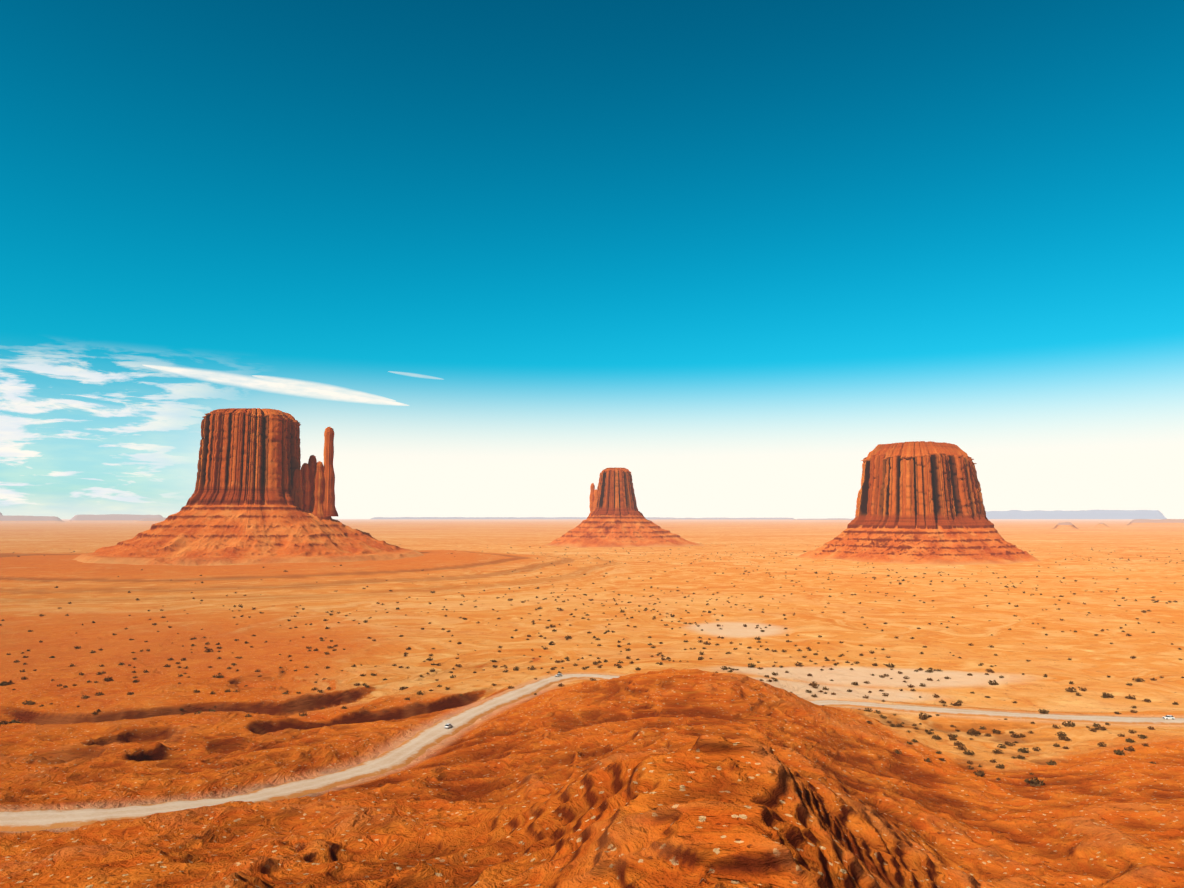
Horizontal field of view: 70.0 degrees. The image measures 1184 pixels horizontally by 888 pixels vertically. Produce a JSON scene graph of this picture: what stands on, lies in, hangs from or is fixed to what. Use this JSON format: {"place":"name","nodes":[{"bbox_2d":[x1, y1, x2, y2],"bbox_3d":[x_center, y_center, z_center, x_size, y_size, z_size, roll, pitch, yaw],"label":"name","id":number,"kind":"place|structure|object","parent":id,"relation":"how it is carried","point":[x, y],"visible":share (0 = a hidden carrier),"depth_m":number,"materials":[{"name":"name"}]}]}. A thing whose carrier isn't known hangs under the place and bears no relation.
{"place":"outdoors","nodes":[
{"label":"outdoors","id":0,"kind":"place"},
{"bbox_2d":[0,510,1183,887],"bbox_3d":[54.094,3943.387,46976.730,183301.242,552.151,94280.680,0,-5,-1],"label":"ground","id":1,"kind":"structure","parent":0,"point":[690,770],"depth_m":400.18,"materials":[{"name":"orange sand"}]},
{"bbox_2d":[73,408,424,565],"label":"butte","id":2,"kind":"object","parent":1,"relation":"on","point":[259,496],"visible":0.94,"depth_m":1591.78,"materials":[{"name":"orange stone"}]},
{"bbox_2d":[0,543,1183,786],"bbox_3d":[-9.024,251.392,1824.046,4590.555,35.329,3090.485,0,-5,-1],"label":"desert shrubs","id":3,"kind":"object","parent":1,"relation":"on","point":[1034,781],"visible":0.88,"depth_m":548.45,"materials":[{"name":"green plant"}]},
{"bbox_2d":[544,468,704,547],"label":"butte","id":4,"kind":"object","parent":1,"relation":"on","point":[616,518],"visible":0.92,"depth_m":2878.24,"materials":[{"name":"orange stone"}]},
{"bbox_2d":[796,441,1039,564],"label":"butte","id":5,"kind":"object","parent":1,"relation":"on","point":[919,502],"visible":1,"depth_m":1887.40,"materials":[{"name":"orange stone"}]},
{"bbox_2d":[0,674,1183,831],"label":"dirt road","id":6,"kind":"structure","parent":0,"point":[409,751],"depth_m":303.33,"materials":[{"name":"beige soil"}]},
{"bbox_2d":[444,723,451,727],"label":"white suv","id":7,"kind":"object","parent":6,"relation":"on","point":[448,725],"visible":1,"depth_m":364.09,"materials":[{"name":"white paint"}]},
{"bbox_2d":[1162,715,1174,718],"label":"car","id":8,"kind":"object","parent":6,"relation":"on","point":[1168,717],"visible":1,"depth_m":416.38,"materials":[{"name":"white paint"}]},
{"bbox_2d":[0,0,1183,518],"label":"sky","id":9,"kind":"structure","parent":0,"point":[724,255],"materials":[{"name":"blue"}]}
]}

